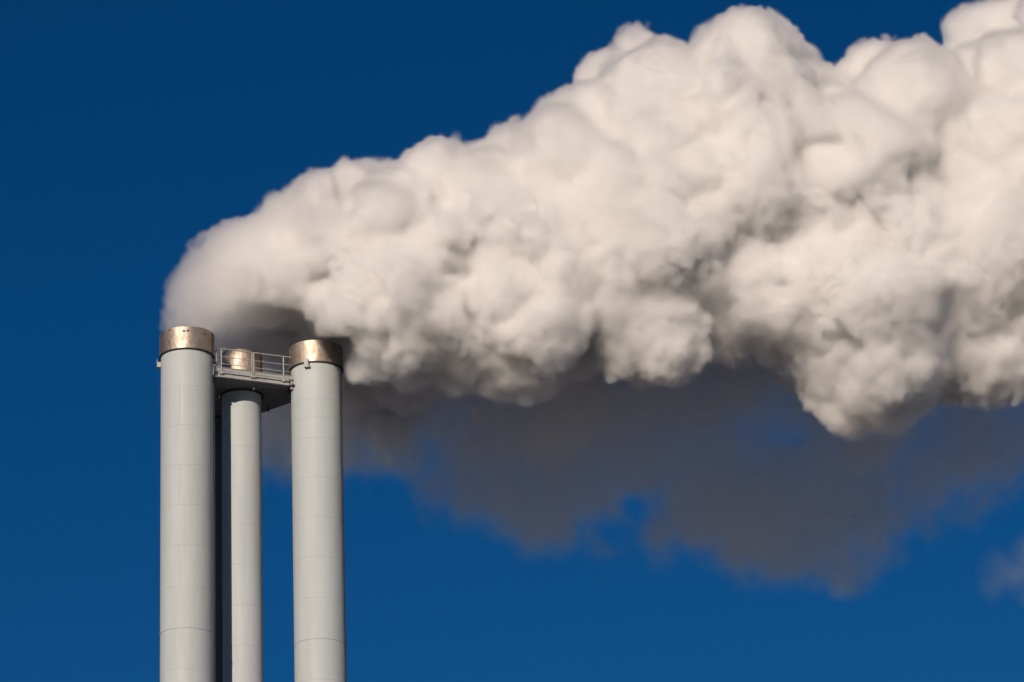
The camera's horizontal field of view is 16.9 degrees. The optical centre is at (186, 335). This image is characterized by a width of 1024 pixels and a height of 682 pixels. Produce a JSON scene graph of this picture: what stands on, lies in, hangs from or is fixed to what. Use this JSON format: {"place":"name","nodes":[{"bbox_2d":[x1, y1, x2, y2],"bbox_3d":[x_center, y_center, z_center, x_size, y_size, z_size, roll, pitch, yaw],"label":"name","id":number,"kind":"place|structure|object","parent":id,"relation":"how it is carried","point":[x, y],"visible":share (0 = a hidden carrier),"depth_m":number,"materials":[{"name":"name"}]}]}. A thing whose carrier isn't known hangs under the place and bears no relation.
{"place":"outdoors","nodes":[
{"label":"outdoors","id":0,"kind":"place"},
{"bbox_2d":[0,0,1023,681],"label":"sky","id":1,"kind":"structure","parent":0,"point":[680,340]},
{"label":"ground","id":2,"kind":"structure","parent":0,"visible":0},
{"bbox_2d":[157,326,216,681],"bbox_3d":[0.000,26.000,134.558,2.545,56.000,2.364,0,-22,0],"label":"chimney","id":3,"kind":"object","parent":2,"relation":"on","point":[187,358],"visible":1,"depth_m":141.30,"materials":[{"name":"grey paint"}]},
{"bbox_2d":[213,348,294,417],"bbox_3d":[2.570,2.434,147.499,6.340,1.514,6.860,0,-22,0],"label":"service platform","id":4,"kind":"structure","parent":3,"relation":"attached to","point":[272,391],"depth_m":145.31,"materials":[{"name":"metal"}]},
{"bbox_2d":[215,418,222,681],"bbox_3d":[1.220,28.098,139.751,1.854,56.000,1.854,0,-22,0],"label":"chimney","id":5,"kind":"object","parent":2,"relation":"on","point":[218,558],"depth_m":146.44,"materials":[{"name":"metal"}]},
{"bbox_2d":[220,349,263,681],"bbox_3d":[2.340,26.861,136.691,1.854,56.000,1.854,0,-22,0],"label":"chimney","id":6,"kind":"object","parent":2,"relation":"on","point":[242,584],"visible":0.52,"depth_m":143.52,"materials":[{"name":"metal"}]},
{"bbox_2d":[289,340,346,681],"bbox_3d":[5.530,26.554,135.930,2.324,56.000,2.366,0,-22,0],"label":"chimney","id":7,"kind":"object","parent":2,"relation":"on","point":[319,591],"visible":1,"depth_m":142.76,"materials":[{"name":"grey paint"}]}
]}

